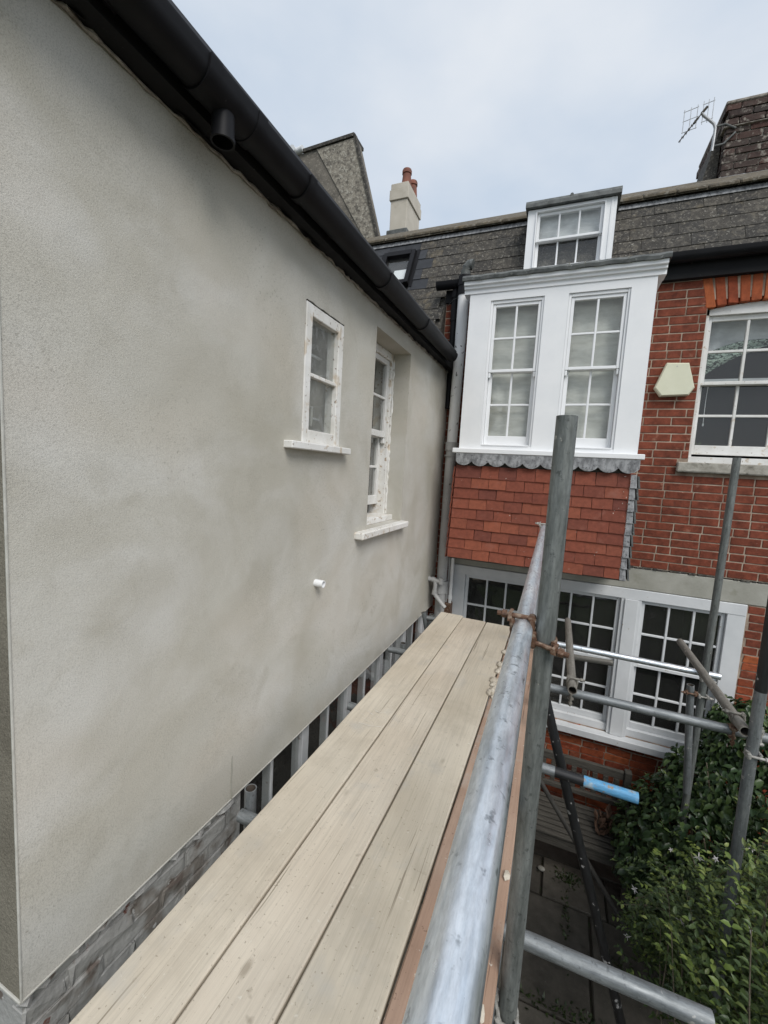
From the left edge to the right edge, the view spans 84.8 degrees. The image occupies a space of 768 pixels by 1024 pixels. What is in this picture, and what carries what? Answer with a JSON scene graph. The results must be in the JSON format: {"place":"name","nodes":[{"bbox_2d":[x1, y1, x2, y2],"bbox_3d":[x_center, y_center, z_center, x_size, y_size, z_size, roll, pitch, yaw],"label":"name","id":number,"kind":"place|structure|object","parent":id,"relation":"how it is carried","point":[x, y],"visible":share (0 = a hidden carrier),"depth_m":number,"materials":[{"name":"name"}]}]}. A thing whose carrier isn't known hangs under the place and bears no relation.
{"place":"outdoors","nodes":[
{"label":"outdoors","id":0,"kind":"place"},
{"bbox_2d":[0,0,457,1023],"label":"rendered house","id":1,"kind":"structure","parent":0,"point":[228,354],"depth_m":1.42,"materials":[{"name":"paint"}]},
{"bbox_2d":[284,299,350,454],"bbox_3d":[-0.385,-0.704,2.276,0.192,0.744,0.607,6,6,22],"label":"window","id":2,"kind":"structure","parent":1,"relation":"in","point":[328,441],"depth_m":2.35,"materials":[{"name":"white paint"}]},
{"bbox_2d":[313,579,325,587],"bbox_3d":[-0.377,0.407,2.403,0.075,0.042,0.042,6,6,22],"label":"pipe stub","id":3,"kind":"object","parent":1,"relation":"attached to","point":[319,583],"visible":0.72,"depth_m":2.39,"materials":[{"name":"white paint"}]},
{"bbox_2d":[239,609,427,834],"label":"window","id":4,"kind":"structure","parent":1,"relation":"in","point":[277,773],"depth_m":3.61,"materials":[{"name":"white paint"}]},
{"bbox_2d":[354,343,408,540],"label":"window","id":5,"kind":"structure","parent":1,"relation":"in","point":[384,360],"depth_m":3.58,"materials":[{"name":"white paint"}]},
{"bbox_2d":[428,576,446,608],"bbox_3d":[0.577,0.879,4.606,0.249,0.337,0.066,6,6,26],"label":"waste pipe","id":6,"kind":"object","parent":1,"relation":"attached to","point":[435,580],"visible":0.97,"depth_m":4.59,"materials":[{"name":"grey paint"}]},
{"bbox_2d":[427,613,433,626],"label":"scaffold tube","id":7,"kind":"object","parent":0,"point":[429,622],"visible":0.42,"depth_m":4.25,"materials":[{"name":"grey metal"}]},
{"bbox_2d":[421,611,427,629],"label":"scaffold tube","id":8,"kind":"object","parent":7,"relation":"attached to","point":[425,621],"visible":0.69,"depth_m":4.29,"materials":[{"name":"grey metal"}]},
{"bbox_2d":[172,0,767,235],"label":"sky","id":9,"kind":"structure","parent":0,"point":[493,108],"materials":[{"name":"white"}]},
{"bbox_2d":[538,865,544,870],"bbox_3d":[1.452,3.289,3.884,0.064,0.039,0.045,6,6,22],"label":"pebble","id":10,"kind":"object","parent":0,"point":[541,868],"visible":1,"depth_m":3.87,"materials":[{"name":"stone"}]},
{"bbox_2d":[382,802,734,1023],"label":"patio","id":11,"kind":"structure","parent":0,"point":[545,911],"depth_m":3.28,"materials":[{"name":"stone"}]},
{"bbox_2d":[243,784,256,829],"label":"scaffold tube","id":12,"kind":"object","parent":11,"relation":"on","point":[250,793],"visible":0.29,"depth_m":1.71,"materials":[{"name":"grey metal"}]},
{"bbox_2d":[399,642,405,657],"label":"scaffold tube","id":13,"kind":"object","parent":11,"relation":"on","point":[402,645],"visible":0.09,"depth_m":3.39,"materials":[{"name":"grey metal"}]},
{"bbox_2d":[434,259,474,616],"bbox_3d":[0.692,0.277,4.661,0.170,5.792,0.212,6,6,22],"label":"soil pipe","id":14,"kind":"object","parent":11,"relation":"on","point":[458,362],"visible":0.66,"depth_m":4.47,"materials":[{"name":"white paint"}]},
{"bbox_2d":[445,557,449,601],"bbox_3d":[0.697,1.118,4.757,0.038,1.301,0.034,6,6,22],"label":"cable","id":15,"kind":"object","parent":14,"relation":"hanging from","point":[448,577],"visible":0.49,"depth_m":4.70,"materials":[{"name":"grey paint"}]},
{"bbox_2d":[444,600,452,613],"bbox_3d":[0.712,1.101,4.744,0.090,0.180,0.120,6,6,22],"label":"rusty bracket","id":16,"kind":"object","parent":14,"relation":"attached to","point":[448,609],"visible":0.36,"depth_m":4.69,"materials":[{"name":"metal"}]},
{"bbox_2d":[499,415,577,1023],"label":"scaffold tube","id":17,"kind":"object","parent":11,"relation":"on","point":[565,434],"visible":1,"depth_m":1.05,"materials":[{"name":"grey metal"}]},
{"bbox_2d":[477,648,530,1023],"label":"scaffold tube","id":18,"kind":"object","parent":17,"relation":"attached to","point":[481,1001],"visible":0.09,"depth_m":0.84,"materials":[{"name":"grey metal"}]},
{"bbox_2d":[494,988,518,1023],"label":"scaffold coupler","id":19,"kind":"object","parent":17,"relation":"attached to","point":[497,1018],"visible":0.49,"depth_m":1.15,"materials":[{"name":"metal"}]},
{"bbox_2d":[492,852,513,1023],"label":"scaffold tube","id":20,"kind":"object","parent":19,"relation":"attached to","point":[502,942],"visible":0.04,"depth_m":1.31,"materials":[{"name":"grey metal"}]},
{"bbox_2d":[388,646,496,675],"bbox_3d":[0.576,1.140,3.121,1.160,0.048,0.048,6,6,22],"label":"scaffold tube","id":21,"kind":"object","parent":20,"relation":"on","point":[395,650],"visible":0.21,"depth_m":3.29,"materials":[{"name":"grey metal"}]},
{"bbox_2d":[236,808,714,1023],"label":"scaffold tube","id":22,"kind":"object","parent":20,"relation":"on","point":[673,1004],"visible":0.59,"depth_m":1.20,"materials":[{"name":"silver metal"}]},
{"bbox_2d":[69,612,462,1023],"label":"scaffold board","id":23,"kind":"object","parent":22,"relation":"on","point":[161,974],"visible":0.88,"depth_m":1.38,"materials":[{"name":"beige wood"}]},
{"bbox_2d":[175,617,485,1023],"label":"scaffold board","id":24,"kind":"object","parent":22,"relation":"on","point":[256,974],"visible":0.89,"depth_m":1.39,"materials":[{"name":"beige wood"}]},
{"bbox_2d":[277,622,509,1023],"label":"scaffold board","id":25,"kind":"object","parent":22,"relation":"on","point":[350,974],"visible":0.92,"depth_m":1.40,"materials":[{"name":"beige wood"}]},
{"bbox_2d":[382,634,532,1023],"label":"scaffold board","id":26,"kind":"object","parent":22,"relation":"on","point":[396,1009],"visible":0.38,"depth_m":1.36,"materials":[{"name":"brown wood"}]},
{"bbox_2d":[426,615,435,621],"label":"scaffold tube","id":27,"kind":"object","parent":26,"relation":"attached to","point":[430,618],"visible":0.2,"depth_m":4.07,"materials":[{"name":"grey metal"}]},
{"bbox_2d":[480,870,509,1023],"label":"plaster crumb","id":28,"kind":"object","parent":26,"relation":"on","point":[506,875],"visible":0.75,"depth_m":1.07,"materials":[{"name":"white"}]},
{"bbox_2d":[486,649,505,698],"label":"mortar droppings","id":29,"kind":"object","parent":26,"relation":"on","point":[493,684],"visible":0.57,"depth_m":2.76,"materials":[{"name":"beige concrete"}]},
{"bbox_2d":[347,702,638,803],"bbox_3d":[0.470,1.226,2.208,1.496,0.048,0.050,6,6,24],"label":"scaffold tube","id":30,"kind":"object","parent":20,"relation":"on","point":[629,795],"visible":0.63,"depth_m":1.97,"materials":[{"name":"blue metal"}]},
{"bbox_2d":[497,608,569,657],"bbox_3d":[0.380,0.297,1.060,0.184,0.087,0.073,8,8,40],"label":"scaffold coupler","id":31,"kind":"object","parent":17,"relation":"attached to","point":[554,649],"visible":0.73,"depth_m":1.04,"materials":[{"name":"metal"}]},
{"bbox_2d":[402,525,545,1023],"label":"scaffold tube","id":32,"kind":"object","parent":31,"relation":"attached to","point":[447,985],"visible":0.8,"depth_m":0.39,"materials":[{"name":"silver metal"}]},
{"bbox_2d":[455,730,637,905],"bbox_3d":[1.505,2.846,4.072,1.562,0.900,0.570,6,6,22],"label":"garden bench","id":33,"kind":"object","parent":11,"relation":"on","point":[548,823],"visible":0.31,"depth_m":3.96,"materials":[{"name":"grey wood"}]},
{"bbox_2d":[594,803,620,835],"bbox_3d":[2.023,2.805,3.837,0.213,0.225,0.196,4,6,3],"label":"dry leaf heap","id":34,"kind":"object","parent":33,"relation":"on","point":[603,823],"visible":0.84,"depth_m":3.81,"materials":[{"name":"brown plant"}]},
{"bbox_2d":[538,863,584,891],"bbox_3d":[1.629,3.309,3.819,0.450,0.036,0.194,6,6,22],"label":"weed","id":35,"kind":"object","parent":11,"relation":"on","point":[570,877],"visible":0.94,"depth_m":3.81,"materials":[{"name":"green plant"}]},
{"bbox_2d":[519,984,606,1023],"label":"weed","id":36,"kind":"object","parent":11,"relation":"on","point":[528,995],"visible":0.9,"depth_m":2.86,"materials":[{"name":"green plant"}]},
{"bbox_2d":[560,877,570,975],"bbox_3d":[1.497,3.338,3.473,0.094,0.034,0.883,6,6,22],"label":"weed","id":37,"kind":"object","parent":11,"relation":"on","point":[564,933],"visible":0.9,"depth_m":3.48,"materials":[{"name":"green plant"}]},
{"bbox_2d":[547,697,625,1023],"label":"scaffold tube","id":38,"kind":"object","parent":11,"relation":"on","point":[584,864],"visible":0.77,"depth_m":2.19,"materials":[{"name":"grey metal"}]},
{"bbox_2d":[540,779,644,962],"bbox_3d":[1.613,2.778,3.320,0.038,1.500,0.038,-35,-11,23],"label":"scaffold tube","id":39,"kind":"object","parent":11,"relation":"on","point":[569,832],"visible":0.49,"depth_m":3.30,"materials":[{"name":"grey metal"}]},
{"bbox_2d":[611,945,634,975],"bbox_3d":[1.804,3.393,3.107,0.258,0.034,0.247,-1,7,-35],"label":"weed","id":40,"kind":"object","parent":11,"relation":"on","point":[620,964],"visible":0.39,"depth_m":3.16,"materials":[{"name":"green plant"}]},
{"bbox_2d":[607,694,767,1023],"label":"shrub","id":41,"kind":"object","parent":11,"relation":"on","point":[712,805],"visible":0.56,"depth_m":3.30,"materials":[{"name":"green plant"}]},
{"bbox_2d":[610,828,767,1023],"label":"jasmine bush","id":42,"kind":"object","parent":11,"relation":"on","point":[683,950],"visible":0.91,"depth_m":2.06,"materials":[{"name":"green plant"}]},
{"bbox_2d":[666,458,740,909],"bbox_3d":[2.350,1.518,3.142,0.052,3.824,0.048,6,6,22],"label":"scaffold tube","id":43,"kind":"object","parent":11,"relation":"on","point":[721,560],"visible":0.61,"depth_m":3.04,"materials":[{"name":"grey metal"}]},
{"bbox_2d":[681,689,713,700],"bbox_3d":[2.298,1.345,3.106,0.222,0.066,0.091,3,6,-2],"label":"scaffold coupler","id":44,"kind":"object","parent":43,"relation":"attached to","point":[697,694],"visible":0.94,"depth_m":3.09,"materials":[{"name":"metal"}]},
{"bbox_2d":[683,683,694,794],"bbox_3d":[2.266,1.691,3.130,0.048,0.836,0.048,1,4,23],"label":"scaffold tube","id":45,"kind":"object","parent":44,"relation":"attached to","point":[688,741],"visible":1,"depth_m":3.12,"materials":[{"name":"grey metal"}]},
{"bbox_2d":[707,598,767,1022],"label":"scaffold tube","id":46,"kind":"object","parent":11,"relation":"on","point":[756,720],"visible":0.64,"depth_m":1.99,"materials":[{"name":"grey metal"}]},
{"bbox_2d":[676,639,748,736],"bbox_3d":[1.957,1.002,2.560,0.048,0.049,1.240,6,6,23],"label":"scaffold tube","id":47,"kind":"object","parent":46,"relation":"attached to","point":[740,724],"visible":0.96,"depth_m":2.38,"materials":[{"name":"grey metal"}]},
{"bbox_2d":[743,727,767,762],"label":"scaffold coupler","id":48,"kind":"object","parent":46,"relation":"attached to","point":[748,755],"visible":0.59,"depth_m":1.97,"materials":[{"name":"metal"}]},
{"bbox_2d":[550,683,767,743],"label":"scaffold tube","id":49,"kind":"object","parent":48,"relation":"attached to","point":[707,724],"visible":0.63,"depth_m":2.22,"materials":[{"name":"silver metal"}]},
{"bbox_2d":[566,675,584,706],"bbox_3d":[1.073,1.010,2.372,0.096,0.159,0.071,6,6,22],"label":"scaffold coupler","id":50,"kind":"object","parent":49,"relation":"attached to","point":[570,698],"visible":0.62,"depth_m":2.36,"materials":[{"name":"grey metal"}]},
{"bbox_2d":[565,618,576,694],"bbox_3d":[1.290,0.944,2.923,0.048,0.049,1.361,6,5,22],"label":"scaffold tube","id":51,"kind":"object","parent":50,"relation":"attached to","point":[570,661],"visible":0.93,"depth_m":2.68,"materials":[{"name":"grey metal"}]},
{"bbox_2d":[722,708,745,746],"bbox_3d":[1.736,1.073,2.098,0.096,0.166,0.071,6,6,22],"label":"scaffold coupler","id":52,"kind":"object","parent":49,"relation":"attached to","point":[733,728],"visible":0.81,"depth_m":2.08,"materials":[{"name":"metal"}]},
{"bbox_2d":[554,654,612,665],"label":"scaffold tube","id":53,"kind":"object","parent":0,"point":[608,662],"visible":0.6,"depth_m":3.56,"materials":[{"name":"grey metal"}]},
{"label":"garden ground","id":54,"kind":"structure","parent":0,"visible":0},
{"bbox_2d":[366,170,767,866],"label":"brick house","id":55,"kind":"structure","parent":54,"relation":"on","point":[596,310],"depth_m":3.94,"materials":[{"name":"brick"}]},
{"bbox_2d":[290,132,380,245],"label":"gable house","id":56,"kind":"structure","parent":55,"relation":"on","point":[336,167],"depth_m":6.37,"materials":[{"name":"stone"}]},
{"bbox_2d":[386,167,420,234],"bbox_3d":[0.321,-4.354,6.773,0.340,1.920,0.680,6,6,22],"label":"rendered chimney","id":57,"kind":"object","parent":55,"relation":"on","point":[405,214],"visible":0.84,"depth_m":6.48,"materials":[{"name":"paint"}]},
{"bbox_2d":[445,289,457,408],"bbox_3d":[0.739,-1.751,4.537,0.178,1.250,0.085,13,11,58],"label":"rainwater pipe","id":58,"kind":"object","parent":55,"relation":"attached to","point":[453,316],"visible":0.59,"depth_m":4.50,"materials":[{"name":"black plastic"}]},
{"bbox_2d":[448,558,454,602],"bbox_3d":[0.690,1.784,4.795,0.052,2.770,0.051,6,6,22],"label":"slim pipe","id":59,"kind":"object","parent":55,"relation":"attached to","point":[451,580],"visible":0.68,"depth_m":4.67,"materials":[{"name":"white paint"}]},
{"bbox_2d":[445,251,672,580],"bbox_3d":[1.561,-0.847,4.073,1.673,2.737,0.722,6,6,22],"label":"bay window","id":60,"kind":"structure","parent":55,"relation":"in","point":[546,343],"depth_m":3.81,"materials":[{"name":"white paint"}]},
{"bbox_2d":[451,563,747,771],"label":"window","id":61,"kind":"structure","parent":55,"relation":"in","point":[645,624],"depth_m":4.47,"materials":[{"name":"white paint"}]},
{"bbox_2d":[653,363,694,396],"bbox_3d":[2.635,-1.198,3.814,0.307,0.294,0.072,6,6,22],"label":"alarm box","id":62,"kind":"object","parent":55,"relation":"attached to","point":[675,380],"visible":1,"depth_m":3.79,"materials":[{"name":"beige plastic"}]},
{"bbox_2d":[676,301,767,475],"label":"window","id":63,"kind":"structure","parent":55,"relation":"in","point":[730,419],"depth_m":3.87,"materials":[{"name":"white paint"}]},
{"bbox_2d":[696,92,767,189],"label":"brick chimney","id":64,"kind":"object","parent":55,"relation":"on","point":[743,149],"visible":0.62,"depth_m":4.57,"materials":[{"name":"brick"}]},
{"bbox_2d":[678,97,735,151],"bbox_3d":[3.565,-4.262,4.613,0.552,0.551,0.102,5,6,17],"label":"tv aerial","id":65,"kind":"object","parent":64,"relation":"attached to","point":[708,119],"visible":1,"depth_m":4.62,"materials":[{"name":"metal"}]},
{"bbox_3d":[2.395,1.235,3.130,0.096,0.096,0.147,6,6,22],"label":"scaffold coupler","id":66,"kind":"object","parent":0,"visible":0},
{"bbox_2d":[558,641,720,679],"bbox_3d":[1.979,1.171,3.347,1.136,0.049,0.048,6,6,22],"label":"scaffold tube","id":67,"kind":"object","parent":66,"relation":"attached to","point":[660,664],"visible":0.81,"depth_m":3.31,"materials":[{"name":"silver metal"}]}
]}

